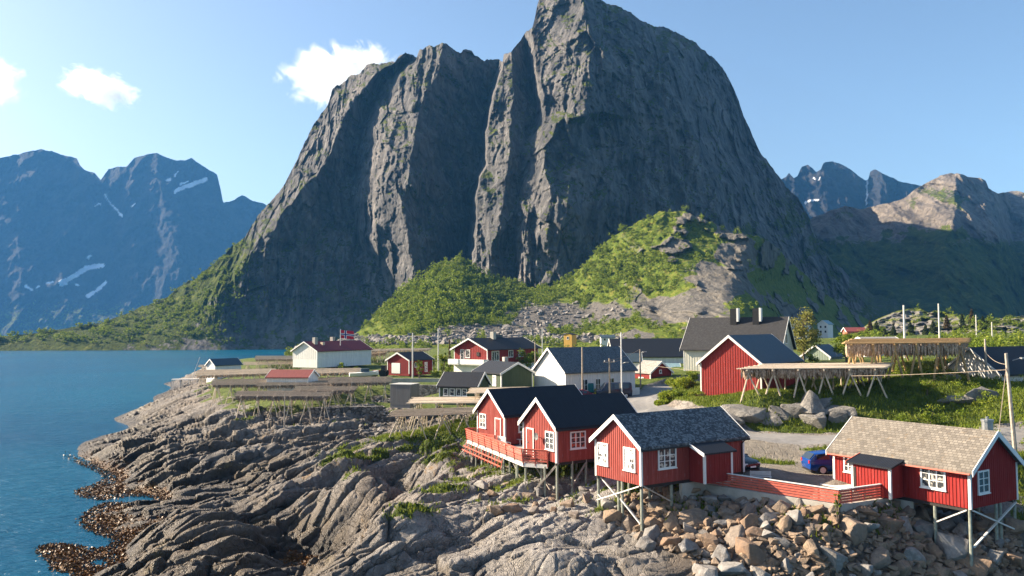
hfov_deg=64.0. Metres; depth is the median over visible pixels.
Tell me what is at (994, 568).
boulder
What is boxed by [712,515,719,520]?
boulder
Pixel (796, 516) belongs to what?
boulder
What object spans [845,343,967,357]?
hanging fish
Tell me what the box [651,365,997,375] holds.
overhead wire
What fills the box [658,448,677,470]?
window
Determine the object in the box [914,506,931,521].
boulder
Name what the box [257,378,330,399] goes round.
drying rack
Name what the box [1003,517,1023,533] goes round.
boulder
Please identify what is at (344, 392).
hanging fish
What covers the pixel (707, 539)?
boulder
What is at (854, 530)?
boulder
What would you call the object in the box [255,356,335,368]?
drying rack
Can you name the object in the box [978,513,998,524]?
boulder
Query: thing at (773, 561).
boulder
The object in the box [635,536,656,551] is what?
boulder
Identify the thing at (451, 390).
window
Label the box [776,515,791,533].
boulder
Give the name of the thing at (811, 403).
boulder
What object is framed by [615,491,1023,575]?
rubble
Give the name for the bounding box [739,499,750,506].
boulder
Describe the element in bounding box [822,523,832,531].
boulder
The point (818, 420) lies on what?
boulder
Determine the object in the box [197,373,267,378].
hanging fish
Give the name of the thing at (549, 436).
window
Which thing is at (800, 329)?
birch tree
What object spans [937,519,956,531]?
boulder
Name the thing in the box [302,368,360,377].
drying rack
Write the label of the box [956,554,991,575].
boulder
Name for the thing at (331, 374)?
hanging fish
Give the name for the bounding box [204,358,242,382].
boathouse
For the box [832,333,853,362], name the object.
birch bush
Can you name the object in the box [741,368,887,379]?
hanging fish
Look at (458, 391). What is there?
window
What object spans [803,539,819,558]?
boulder
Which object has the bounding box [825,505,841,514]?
boulder
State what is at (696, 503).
boulder
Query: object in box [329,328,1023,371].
garden scrub
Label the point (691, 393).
bank shrub
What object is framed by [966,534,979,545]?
boulder
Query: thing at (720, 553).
boulder
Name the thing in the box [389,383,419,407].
box shed
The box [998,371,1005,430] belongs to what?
overhead wire
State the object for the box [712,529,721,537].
boulder
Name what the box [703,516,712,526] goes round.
boulder
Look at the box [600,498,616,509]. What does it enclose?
boulder
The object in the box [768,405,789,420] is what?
boulder
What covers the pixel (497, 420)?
door
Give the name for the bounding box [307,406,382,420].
stone wall
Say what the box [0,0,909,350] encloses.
mountain
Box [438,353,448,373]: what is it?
garden tree
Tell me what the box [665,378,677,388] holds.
bank shrub
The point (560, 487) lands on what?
boulder
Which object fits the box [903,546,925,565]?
boulder
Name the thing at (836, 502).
leafy bush
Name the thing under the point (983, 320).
spruce tree
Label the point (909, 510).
boulder
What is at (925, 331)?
spruce tree
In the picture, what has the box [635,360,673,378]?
shed
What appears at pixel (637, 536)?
boulder
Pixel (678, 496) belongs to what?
boulder
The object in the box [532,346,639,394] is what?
white barn
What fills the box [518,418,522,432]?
window
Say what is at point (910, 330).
spruce tree
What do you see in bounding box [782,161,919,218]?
back ridge
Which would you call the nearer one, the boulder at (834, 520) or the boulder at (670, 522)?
the boulder at (834, 520)
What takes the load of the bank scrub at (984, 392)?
on the ground at (269, 498)
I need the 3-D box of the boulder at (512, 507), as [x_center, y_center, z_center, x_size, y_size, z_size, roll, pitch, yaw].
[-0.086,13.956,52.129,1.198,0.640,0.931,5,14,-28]
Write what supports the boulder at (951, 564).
on the rubble at (822, 563)
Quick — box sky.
[0,0,1023,204]
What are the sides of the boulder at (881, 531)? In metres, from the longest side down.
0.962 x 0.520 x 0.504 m
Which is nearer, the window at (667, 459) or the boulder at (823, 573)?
the boulder at (823, 573)
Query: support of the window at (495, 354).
in the red house at (470, 354)
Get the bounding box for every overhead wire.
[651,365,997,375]
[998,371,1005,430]
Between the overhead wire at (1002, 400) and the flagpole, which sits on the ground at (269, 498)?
the flagpole
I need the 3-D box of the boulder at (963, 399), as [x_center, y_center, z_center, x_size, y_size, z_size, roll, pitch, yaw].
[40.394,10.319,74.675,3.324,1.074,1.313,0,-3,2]
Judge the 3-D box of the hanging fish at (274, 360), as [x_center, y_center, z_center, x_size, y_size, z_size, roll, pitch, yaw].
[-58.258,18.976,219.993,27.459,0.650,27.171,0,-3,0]
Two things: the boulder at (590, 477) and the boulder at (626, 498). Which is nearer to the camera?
the boulder at (626, 498)
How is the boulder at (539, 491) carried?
on the ground at (269, 498)
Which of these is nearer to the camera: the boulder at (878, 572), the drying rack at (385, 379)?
the boulder at (878, 572)
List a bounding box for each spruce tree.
[867,320,873,330]
[871,321,879,333]
[889,325,897,335]
[906,322,915,335]
[922,324,928,334]
[929,320,938,334]
[943,315,951,328]
[956,314,967,327]
[968,309,977,323]
[979,316,987,328]
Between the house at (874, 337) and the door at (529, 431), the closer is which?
the door at (529, 431)
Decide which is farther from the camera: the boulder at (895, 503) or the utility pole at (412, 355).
the utility pole at (412, 355)
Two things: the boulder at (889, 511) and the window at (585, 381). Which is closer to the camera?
the boulder at (889, 511)
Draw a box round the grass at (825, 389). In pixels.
[234,357,1023,539]
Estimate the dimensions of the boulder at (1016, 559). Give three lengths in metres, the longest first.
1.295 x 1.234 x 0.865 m
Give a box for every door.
[392,363,399,372]
[495,418,500,443]
[526,427,533,456]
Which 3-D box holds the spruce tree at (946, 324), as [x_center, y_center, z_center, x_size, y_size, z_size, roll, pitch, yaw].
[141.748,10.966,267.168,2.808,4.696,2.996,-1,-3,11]
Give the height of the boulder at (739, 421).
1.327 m
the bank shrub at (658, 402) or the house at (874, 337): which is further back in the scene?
the house at (874, 337)
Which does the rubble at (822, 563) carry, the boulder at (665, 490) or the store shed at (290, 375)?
the boulder at (665, 490)
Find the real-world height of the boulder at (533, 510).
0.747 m
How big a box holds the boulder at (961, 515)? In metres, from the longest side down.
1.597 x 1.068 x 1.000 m
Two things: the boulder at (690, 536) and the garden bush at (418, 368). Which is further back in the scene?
the garden bush at (418, 368)
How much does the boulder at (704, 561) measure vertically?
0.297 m
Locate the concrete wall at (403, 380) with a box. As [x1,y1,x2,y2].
[390,378,439,382]
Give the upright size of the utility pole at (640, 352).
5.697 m
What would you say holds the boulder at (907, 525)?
on the rubble at (822, 563)
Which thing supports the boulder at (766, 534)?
on the rubble at (822, 563)
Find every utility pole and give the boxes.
[284,393,284,427]
[412,333,412,377]
[438,328,438,370]
[581,347,583,389]
[604,358,610,392]
[621,332,628,391]
[639,349,646,387]
[903,305,905,357]
[938,304,939,337]
[984,339,987,376]
[1004,353,1023,452]
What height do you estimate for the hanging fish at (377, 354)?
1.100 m
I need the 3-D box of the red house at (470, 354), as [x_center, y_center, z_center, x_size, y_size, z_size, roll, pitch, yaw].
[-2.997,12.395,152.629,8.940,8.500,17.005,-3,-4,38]
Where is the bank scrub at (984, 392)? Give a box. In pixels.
[891,357,1023,468]
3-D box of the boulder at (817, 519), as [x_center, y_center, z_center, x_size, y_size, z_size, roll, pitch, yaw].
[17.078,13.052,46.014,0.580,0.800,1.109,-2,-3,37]
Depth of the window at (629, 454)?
49.87 m
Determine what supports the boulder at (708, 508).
on the rubble at (822, 563)
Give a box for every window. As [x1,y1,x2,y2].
[425,362,427,371]
[443,388,447,395]
[449,388,454,395]
[456,388,460,396]
[460,349,463,358]
[461,389,466,396]
[465,350,469,357]
[479,413,486,428]
[492,351,498,360]
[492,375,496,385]
[508,350,512,357]
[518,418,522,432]
[544,431,554,451]
[570,431,586,449]
[581,379,587,390]
[595,378,600,389]
[596,442,608,466]
[622,447,635,472]
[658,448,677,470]
[843,457,850,473]
[919,468,946,491]
[977,469,990,495]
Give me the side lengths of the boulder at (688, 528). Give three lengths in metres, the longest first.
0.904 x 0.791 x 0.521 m
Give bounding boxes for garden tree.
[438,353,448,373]
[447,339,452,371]
[516,348,539,368]
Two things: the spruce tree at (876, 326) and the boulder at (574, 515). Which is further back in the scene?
the spruce tree at (876, 326)
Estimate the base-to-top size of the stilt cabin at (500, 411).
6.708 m
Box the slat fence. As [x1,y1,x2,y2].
[710,473,881,502]
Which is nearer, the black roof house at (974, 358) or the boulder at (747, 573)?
the boulder at (747, 573)
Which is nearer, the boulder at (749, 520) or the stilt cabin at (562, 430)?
the boulder at (749, 520)
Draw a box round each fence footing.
[706,484,839,511]
[840,498,891,512]
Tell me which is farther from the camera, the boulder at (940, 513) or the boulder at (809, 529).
the boulder at (940, 513)
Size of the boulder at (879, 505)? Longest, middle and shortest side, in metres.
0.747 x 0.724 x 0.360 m
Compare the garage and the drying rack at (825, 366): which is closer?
the drying rack at (825, 366)
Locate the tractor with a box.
[371,365,388,376]
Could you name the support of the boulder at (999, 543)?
on the rubble at (822, 563)
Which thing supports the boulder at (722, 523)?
on the rubble at (822, 563)
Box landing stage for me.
[171,357,199,389]
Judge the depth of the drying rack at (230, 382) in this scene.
132.20 m
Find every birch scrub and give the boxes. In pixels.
[0,233,261,346]
[284,205,764,355]
[843,304,1023,336]
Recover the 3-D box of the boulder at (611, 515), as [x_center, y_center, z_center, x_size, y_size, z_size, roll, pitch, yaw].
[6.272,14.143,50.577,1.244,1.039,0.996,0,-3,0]
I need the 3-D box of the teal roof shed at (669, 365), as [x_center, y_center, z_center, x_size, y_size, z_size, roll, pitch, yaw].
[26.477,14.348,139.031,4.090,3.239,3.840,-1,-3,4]
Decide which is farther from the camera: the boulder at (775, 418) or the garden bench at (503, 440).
the boulder at (775, 418)
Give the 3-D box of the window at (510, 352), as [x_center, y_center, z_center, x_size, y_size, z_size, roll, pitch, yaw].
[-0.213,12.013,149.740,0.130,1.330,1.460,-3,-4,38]
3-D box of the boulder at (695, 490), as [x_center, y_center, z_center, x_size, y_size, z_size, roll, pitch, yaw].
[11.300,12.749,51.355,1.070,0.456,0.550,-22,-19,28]
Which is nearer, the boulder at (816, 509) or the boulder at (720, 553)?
the boulder at (720, 553)
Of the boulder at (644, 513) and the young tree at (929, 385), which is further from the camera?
the young tree at (929, 385)
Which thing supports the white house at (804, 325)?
on the ground at (269, 498)
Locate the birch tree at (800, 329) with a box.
[790,306,823,362]
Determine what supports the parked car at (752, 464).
on the ground at (269, 498)
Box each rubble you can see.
[358,395,406,437]
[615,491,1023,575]
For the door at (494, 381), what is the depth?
108.15 m
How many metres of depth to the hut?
329.36 m
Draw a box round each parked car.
[579,389,593,394]
[745,453,760,471]
[801,450,832,473]
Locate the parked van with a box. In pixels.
[593,382,631,397]
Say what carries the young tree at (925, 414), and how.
on the ground at (269, 498)
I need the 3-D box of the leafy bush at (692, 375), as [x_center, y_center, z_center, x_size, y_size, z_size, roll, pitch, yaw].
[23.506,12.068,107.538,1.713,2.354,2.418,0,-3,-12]
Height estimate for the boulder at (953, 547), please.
1.681 m
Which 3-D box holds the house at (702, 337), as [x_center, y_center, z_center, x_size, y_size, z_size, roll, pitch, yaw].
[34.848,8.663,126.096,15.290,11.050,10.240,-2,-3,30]
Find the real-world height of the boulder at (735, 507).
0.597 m
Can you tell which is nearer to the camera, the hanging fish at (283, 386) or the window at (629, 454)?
the window at (629, 454)
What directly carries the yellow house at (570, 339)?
on the ground at (269, 498)
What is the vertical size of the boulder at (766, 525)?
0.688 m
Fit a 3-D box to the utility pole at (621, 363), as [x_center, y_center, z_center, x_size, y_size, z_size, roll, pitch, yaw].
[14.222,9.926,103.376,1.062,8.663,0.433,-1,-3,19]
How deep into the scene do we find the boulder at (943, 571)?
44.82 m
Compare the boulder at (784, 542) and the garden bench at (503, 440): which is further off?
the garden bench at (503, 440)
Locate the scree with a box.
[294,299,634,347]
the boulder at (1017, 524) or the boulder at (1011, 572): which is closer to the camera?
the boulder at (1011, 572)
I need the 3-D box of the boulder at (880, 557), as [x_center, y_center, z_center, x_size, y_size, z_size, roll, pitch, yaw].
[19.846,14.781,44.481,1.328,0.933,1.303,-30,1,43]
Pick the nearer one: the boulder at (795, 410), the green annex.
the boulder at (795, 410)
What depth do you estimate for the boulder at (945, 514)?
50.78 m
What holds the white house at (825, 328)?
on the ground at (269, 498)
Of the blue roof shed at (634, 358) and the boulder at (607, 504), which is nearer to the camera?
the boulder at (607, 504)
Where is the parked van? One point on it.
(616, 388)
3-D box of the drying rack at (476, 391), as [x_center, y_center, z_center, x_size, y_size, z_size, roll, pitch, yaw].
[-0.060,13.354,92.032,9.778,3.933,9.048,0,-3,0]
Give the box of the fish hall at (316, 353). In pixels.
[290,337,373,367]
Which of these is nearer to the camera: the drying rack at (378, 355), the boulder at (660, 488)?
the boulder at (660, 488)
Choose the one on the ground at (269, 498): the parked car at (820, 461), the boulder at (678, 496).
the parked car at (820, 461)
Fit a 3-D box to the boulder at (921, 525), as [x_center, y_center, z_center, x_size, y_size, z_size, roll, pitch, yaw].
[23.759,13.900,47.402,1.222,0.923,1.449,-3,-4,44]
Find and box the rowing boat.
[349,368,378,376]
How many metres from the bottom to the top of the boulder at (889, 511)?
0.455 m
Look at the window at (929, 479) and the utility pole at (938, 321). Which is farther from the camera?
the utility pole at (938, 321)
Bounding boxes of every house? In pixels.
[448,332,541,373]
[563,333,576,346]
[679,308,796,370]
[791,320,810,339]
[800,344,844,359]
[817,320,833,337]
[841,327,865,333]
[854,337,896,356]
[945,346,1023,381]
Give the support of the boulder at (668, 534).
on the rubble at (822, 563)
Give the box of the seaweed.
[32,450,320,575]
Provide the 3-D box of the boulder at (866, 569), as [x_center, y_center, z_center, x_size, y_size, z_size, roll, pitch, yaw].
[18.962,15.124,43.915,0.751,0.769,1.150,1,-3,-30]
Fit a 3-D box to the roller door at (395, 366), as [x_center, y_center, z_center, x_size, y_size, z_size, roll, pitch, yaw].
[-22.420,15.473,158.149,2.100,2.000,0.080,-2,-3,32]
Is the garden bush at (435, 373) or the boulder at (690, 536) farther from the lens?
the garden bush at (435, 373)
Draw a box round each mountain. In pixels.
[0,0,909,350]
[0,149,266,334]
[810,173,1023,320]
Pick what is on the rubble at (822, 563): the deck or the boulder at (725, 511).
the boulder at (725, 511)
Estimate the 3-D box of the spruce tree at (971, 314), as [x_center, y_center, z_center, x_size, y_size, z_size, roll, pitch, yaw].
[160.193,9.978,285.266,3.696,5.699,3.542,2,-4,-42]
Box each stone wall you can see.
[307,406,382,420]
[419,385,438,396]
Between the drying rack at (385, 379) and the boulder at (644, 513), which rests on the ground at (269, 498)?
the drying rack at (385, 379)
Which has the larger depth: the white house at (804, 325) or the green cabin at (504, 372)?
the white house at (804, 325)
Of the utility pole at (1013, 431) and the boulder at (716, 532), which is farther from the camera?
the utility pole at (1013, 431)
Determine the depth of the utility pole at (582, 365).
102.59 m
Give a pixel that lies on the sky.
(917, 92)
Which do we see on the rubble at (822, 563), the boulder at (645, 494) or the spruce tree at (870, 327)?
the boulder at (645, 494)
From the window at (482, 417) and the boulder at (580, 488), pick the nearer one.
the boulder at (580, 488)
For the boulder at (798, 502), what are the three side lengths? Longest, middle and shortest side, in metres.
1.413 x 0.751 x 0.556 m
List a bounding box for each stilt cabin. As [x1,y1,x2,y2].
[473,384,582,459]
[518,392,637,499]
[589,406,749,530]
[826,416,1023,565]
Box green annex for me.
[436,371,491,405]
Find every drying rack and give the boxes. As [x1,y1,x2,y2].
[194,368,275,394]
[211,379,264,406]
[234,391,332,423]
[243,361,293,368]
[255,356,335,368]
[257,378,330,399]
[292,384,358,406]
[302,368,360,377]
[328,376,392,402]
[371,348,431,362]
[372,351,386,360]
[387,407,474,439]
[406,397,480,430]
[467,387,516,416]
[737,362,893,401]
[842,338,970,386]
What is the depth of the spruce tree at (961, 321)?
270.48 m
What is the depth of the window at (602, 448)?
52.08 m
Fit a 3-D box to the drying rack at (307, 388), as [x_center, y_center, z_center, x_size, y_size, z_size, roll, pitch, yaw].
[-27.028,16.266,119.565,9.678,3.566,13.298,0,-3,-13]
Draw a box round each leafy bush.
[669,387,683,396]
[686,371,698,381]
[833,494,841,519]
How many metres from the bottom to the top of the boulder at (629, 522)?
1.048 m
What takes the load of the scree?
on the ground at (269, 498)
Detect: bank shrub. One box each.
[654,399,669,405]
[657,389,681,401]
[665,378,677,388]
[673,375,696,388]
[683,390,705,395]
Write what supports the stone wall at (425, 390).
on the ground at (269, 498)
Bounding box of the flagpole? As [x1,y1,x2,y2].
[340,329,353,344]
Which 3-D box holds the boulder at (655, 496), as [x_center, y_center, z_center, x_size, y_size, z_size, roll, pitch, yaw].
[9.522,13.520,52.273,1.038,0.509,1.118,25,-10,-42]
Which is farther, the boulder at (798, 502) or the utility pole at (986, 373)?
the utility pole at (986, 373)
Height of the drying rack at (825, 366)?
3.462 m
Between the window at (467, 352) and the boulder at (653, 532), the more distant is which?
the window at (467, 352)
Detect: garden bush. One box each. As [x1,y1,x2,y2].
[414,360,423,377]
[428,369,442,377]
[433,355,438,370]
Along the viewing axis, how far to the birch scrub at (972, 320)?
275.38 m
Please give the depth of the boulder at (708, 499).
50.31 m
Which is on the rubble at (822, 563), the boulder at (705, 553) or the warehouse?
the boulder at (705, 553)
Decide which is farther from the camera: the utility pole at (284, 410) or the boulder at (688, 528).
the utility pole at (284, 410)
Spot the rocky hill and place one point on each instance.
(887, 322)
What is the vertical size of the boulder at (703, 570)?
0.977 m
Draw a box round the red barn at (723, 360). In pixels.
[696,334,803,395]
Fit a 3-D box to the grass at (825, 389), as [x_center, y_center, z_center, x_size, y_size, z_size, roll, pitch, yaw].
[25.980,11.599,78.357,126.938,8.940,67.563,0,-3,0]
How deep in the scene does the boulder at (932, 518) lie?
49.26 m
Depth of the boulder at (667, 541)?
46.56 m
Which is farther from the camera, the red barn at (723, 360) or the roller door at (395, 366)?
the roller door at (395, 366)
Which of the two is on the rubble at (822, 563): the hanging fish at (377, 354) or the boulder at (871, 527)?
the boulder at (871, 527)
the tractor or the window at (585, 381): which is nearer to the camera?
the window at (585, 381)
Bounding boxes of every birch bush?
[807,353,818,362]
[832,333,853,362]
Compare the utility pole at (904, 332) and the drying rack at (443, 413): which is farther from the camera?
the utility pole at (904, 332)
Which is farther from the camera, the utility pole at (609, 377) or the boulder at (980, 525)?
the utility pole at (609, 377)
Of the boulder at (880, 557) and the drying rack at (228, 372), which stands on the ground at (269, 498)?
the drying rack at (228, 372)
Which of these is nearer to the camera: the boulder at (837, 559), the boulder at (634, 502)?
the boulder at (837, 559)
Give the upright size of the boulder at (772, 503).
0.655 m
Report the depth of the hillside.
457.92 m
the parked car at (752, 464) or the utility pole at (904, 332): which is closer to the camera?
the parked car at (752, 464)
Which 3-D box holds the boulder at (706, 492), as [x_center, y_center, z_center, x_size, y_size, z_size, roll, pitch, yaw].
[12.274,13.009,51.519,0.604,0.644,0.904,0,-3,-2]
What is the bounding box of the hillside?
[356,211,868,348]
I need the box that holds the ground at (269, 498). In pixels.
[55,333,1023,575]
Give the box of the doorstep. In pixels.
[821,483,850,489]
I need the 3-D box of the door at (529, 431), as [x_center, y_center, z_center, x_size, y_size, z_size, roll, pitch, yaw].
[1.302,11.058,58.750,0.120,2.040,0.960,1,-3,-32]
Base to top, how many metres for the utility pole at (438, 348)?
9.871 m
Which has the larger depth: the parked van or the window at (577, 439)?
the parked van
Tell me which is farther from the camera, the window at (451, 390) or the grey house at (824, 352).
the grey house at (824, 352)
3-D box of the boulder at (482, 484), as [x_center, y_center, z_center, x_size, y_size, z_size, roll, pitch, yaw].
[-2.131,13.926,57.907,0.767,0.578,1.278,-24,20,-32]
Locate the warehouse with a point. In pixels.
(665, 350)
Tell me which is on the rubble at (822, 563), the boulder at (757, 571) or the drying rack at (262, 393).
the boulder at (757, 571)
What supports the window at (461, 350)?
in the red house at (470, 354)
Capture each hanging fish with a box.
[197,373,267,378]
[212,380,259,388]
[235,394,329,400]
[256,359,292,361]
[260,383,329,389]
[309,389,355,394]
[319,372,348,376]
[330,380,389,386]
[371,352,386,356]
[372,349,430,352]
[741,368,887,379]
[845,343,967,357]
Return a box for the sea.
[0,335,286,575]
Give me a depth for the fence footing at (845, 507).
47.21 m
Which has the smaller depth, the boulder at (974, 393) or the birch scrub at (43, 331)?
the boulder at (974, 393)
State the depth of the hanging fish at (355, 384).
123.50 m
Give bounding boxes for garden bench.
[498,436,510,446]
[750,471,771,478]
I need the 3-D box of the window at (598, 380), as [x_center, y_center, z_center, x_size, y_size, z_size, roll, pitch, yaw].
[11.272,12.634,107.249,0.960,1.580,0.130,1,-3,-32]
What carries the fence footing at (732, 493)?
on the ground at (269, 498)
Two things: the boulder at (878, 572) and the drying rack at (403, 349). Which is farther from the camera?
the drying rack at (403, 349)
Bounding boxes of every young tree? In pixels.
[916,380,937,395]
[920,410,937,423]
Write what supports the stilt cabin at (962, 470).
on the ground at (269, 498)
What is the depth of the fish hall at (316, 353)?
199.92 m
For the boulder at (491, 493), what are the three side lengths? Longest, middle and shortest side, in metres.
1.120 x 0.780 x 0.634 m
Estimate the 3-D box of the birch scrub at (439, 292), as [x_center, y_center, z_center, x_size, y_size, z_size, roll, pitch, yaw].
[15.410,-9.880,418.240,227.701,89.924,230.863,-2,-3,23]
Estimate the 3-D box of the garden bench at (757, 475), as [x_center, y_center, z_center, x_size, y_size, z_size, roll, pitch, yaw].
[16.012,12.090,52.746,1.320,0.558,0.400,-1,-3,12]
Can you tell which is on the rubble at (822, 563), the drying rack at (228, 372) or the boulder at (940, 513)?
the boulder at (940, 513)
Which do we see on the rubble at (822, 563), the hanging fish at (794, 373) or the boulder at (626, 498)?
the boulder at (626, 498)
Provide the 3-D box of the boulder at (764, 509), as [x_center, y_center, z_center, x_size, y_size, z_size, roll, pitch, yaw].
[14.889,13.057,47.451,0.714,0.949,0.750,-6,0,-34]
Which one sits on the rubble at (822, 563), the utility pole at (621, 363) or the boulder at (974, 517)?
the boulder at (974, 517)
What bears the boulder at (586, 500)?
on the ground at (269, 498)
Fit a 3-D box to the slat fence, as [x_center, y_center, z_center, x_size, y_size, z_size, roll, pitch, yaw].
[16.773,11.901,48.886,10.695,1.052,3.125,-1,-3,20]
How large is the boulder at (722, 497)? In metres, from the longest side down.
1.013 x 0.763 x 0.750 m
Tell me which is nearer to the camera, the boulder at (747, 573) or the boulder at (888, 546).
the boulder at (747, 573)
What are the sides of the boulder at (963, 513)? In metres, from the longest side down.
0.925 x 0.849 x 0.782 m
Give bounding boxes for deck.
[459,428,547,496]
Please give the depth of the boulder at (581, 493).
54.52 m
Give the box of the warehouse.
[607,338,683,362]
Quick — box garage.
[385,351,434,375]
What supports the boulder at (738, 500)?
on the rubble at (822, 563)
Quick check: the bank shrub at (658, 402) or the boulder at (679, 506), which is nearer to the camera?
the boulder at (679, 506)
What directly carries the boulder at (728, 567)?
on the rubble at (822, 563)
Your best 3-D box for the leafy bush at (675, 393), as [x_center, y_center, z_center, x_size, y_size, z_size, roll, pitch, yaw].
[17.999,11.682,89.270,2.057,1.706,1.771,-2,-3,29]
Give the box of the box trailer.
[588,383,593,392]
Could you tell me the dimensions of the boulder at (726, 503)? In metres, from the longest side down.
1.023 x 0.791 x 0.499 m
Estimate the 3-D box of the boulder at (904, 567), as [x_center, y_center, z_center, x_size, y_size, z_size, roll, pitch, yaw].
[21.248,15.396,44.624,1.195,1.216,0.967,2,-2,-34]
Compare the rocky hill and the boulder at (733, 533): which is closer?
the boulder at (733, 533)
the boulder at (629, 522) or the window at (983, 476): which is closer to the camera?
the window at (983, 476)
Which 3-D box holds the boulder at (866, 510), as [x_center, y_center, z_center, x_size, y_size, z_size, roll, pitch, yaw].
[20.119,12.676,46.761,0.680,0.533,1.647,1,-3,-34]
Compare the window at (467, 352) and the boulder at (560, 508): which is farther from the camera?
the window at (467, 352)
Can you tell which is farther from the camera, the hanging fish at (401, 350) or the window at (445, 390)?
the hanging fish at (401, 350)
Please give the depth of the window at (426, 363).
160.96 m
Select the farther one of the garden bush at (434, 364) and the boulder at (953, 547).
the garden bush at (434, 364)
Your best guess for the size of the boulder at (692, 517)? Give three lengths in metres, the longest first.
1.824 x 1.300 x 0.921 m
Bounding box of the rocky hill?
[864,308,1023,335]
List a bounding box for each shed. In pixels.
[265,369,319,390]
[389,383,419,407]
[625,353,642,366]
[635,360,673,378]
[665,363,680,367]
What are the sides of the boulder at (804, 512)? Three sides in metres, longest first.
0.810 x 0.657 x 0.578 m
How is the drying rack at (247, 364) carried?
on the ground at (269, 498)
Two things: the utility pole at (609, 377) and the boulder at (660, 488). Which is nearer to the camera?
the boulder at (660, 488)
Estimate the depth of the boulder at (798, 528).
45.45 m
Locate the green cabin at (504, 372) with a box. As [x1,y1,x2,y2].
[471,357,535,386]
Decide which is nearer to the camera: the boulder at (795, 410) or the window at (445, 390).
the boulder at (795, 410)
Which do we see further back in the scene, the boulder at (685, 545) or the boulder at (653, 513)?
the boulder at (653, 513)
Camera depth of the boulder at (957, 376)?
83.27 m
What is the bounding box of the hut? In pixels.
[599,335,615,345]
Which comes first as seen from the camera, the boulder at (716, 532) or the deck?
the boulder at (716, 532)
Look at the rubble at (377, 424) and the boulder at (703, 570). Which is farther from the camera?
the rubble at (377, 424)
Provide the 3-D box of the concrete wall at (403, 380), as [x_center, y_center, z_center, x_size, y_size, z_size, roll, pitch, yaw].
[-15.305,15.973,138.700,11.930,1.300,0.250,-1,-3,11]
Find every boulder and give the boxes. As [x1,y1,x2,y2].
[473,480,487,489]
[487,489,498,496]
[487,505,504,515]
[502,503,521,512]
[522,492,535,498]
[528,506,538,514]
[534,487,546,496]
[553,484,562,490]
[557,506,564,510]
[559,498,574,507]
[568,511,578,518]
[578,486,588,491]
[578,491,590,496]
[583,494,590,503]
[584,474,594,481]
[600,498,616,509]
[603,509,622,522]
[620,494,629,504]
[621,515,635,530]
[629,498,639,509]
[633,530,643,539]
[634,517,660,531]
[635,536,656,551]
[637,491,647,498]
[638,507,646,518]
[643,524,660,541]
[648,501,660,507]
[649,511,659,515]
[652,493,661,499]
[658,485,673,491]
[659,499,675,507]
[659,532,671,536]
[659,537,680,547]
[662,487,674,497]
[663,514,681,531]
[673,503,682,509]
[676,491,687,502]
[678,538,699,552]
[679,508,707,526]
[679,533,695,542]
[683,522,695,533]
[689,500,700,507]
[691,488,700,492]
[692,563,718,575]
[700,532,718,548]
[701,495,716,503]
[701,558,710,563]
[702,550,710,556]
[703,490,711,495]
[703,505,714,512]
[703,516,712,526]
[711,544,730,561]
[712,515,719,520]
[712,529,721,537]
[713,519,726,527]
[717,494,731,501]
[717,507,735,516]
[718,561,745,575]
[722,404,766,422]
[722,501,728,507]
[725,524,745,547]
[728,504,739,512]
[730,413,744,424]
[733,516,742,524]
[735,496,746,502]
[735,537,769,565]
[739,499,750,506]
[740,513,759,528]
[741,502,756,517]
[743,568,751,575]
[745,526,762,540]
[749,565,770,575]
[758,512,779,522]
[758,520,771,530]
[760,412,782,425]
[760,505,774,513]
[762,529,779,538]
[766,557,780,565]
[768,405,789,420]
[768,499,775,506]
[772,500,790,514]
[774,537,790,549]
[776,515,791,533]
[780,403,804,417]
[780,557,793,573]
[785,509,804,525]
[794,497,803,507]
[796,526,802,531]
[798,412,826,429]
[800,390,827,414]
[800,508,810,517]
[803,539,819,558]
[804,523,814,537]
[806,504,824,513]
[812,514,821,523]
[817,571,829,575]
[819,546,848,572]
[820,397,832,407]
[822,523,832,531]
[824,405,857,417]
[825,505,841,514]
[827,516,839,527]
[828,410,848,422]
[840,515,867,545]
[850,509,858,516]
[855,506,879,516]
[856,563,872,575]
[865,522,879,532]
[869,546,890,569]
[872,502,883,507]
[874,570,881,575]
[877,527,885,534]
[878,516,904,533]
[882,509,892,516]
[883,540,890,550]
[892,500,900,507]
[892,559,911,575]
[896,512,910,515]
[899,516,912,534]
[903,505,915,517]
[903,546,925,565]
[912,519,933,537]
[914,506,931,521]
[926,542,942,558]
[927,510,932,515]
[929,516,941,523]
[931,565,950,575]
[936,529,968,560]
[937,395,974,403]
[937,510,943,516]
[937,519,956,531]
[940,507,949,512]
[942,374,960,379]
[942,511,951,517]
[944,561,954,568]
[947,514,964,524]
[950,509,965,516]
[951,511,964,520]
[952,521,972,537]
[953,570,967,575]
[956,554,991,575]
[964,386,998,402]
[964,514,976,520]
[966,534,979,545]
[974,531,984,537]
[975,520,988,531]
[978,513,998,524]
[987,549,1003,565]
[988,563,998,572]
[991,533,1004,547]
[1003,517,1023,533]
[1005,553,1023,568]
[1007,569,1018,575]
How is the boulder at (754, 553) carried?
on the rubble at (822, 563)
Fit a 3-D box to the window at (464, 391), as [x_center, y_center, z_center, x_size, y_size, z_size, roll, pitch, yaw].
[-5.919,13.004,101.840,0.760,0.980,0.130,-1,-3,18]

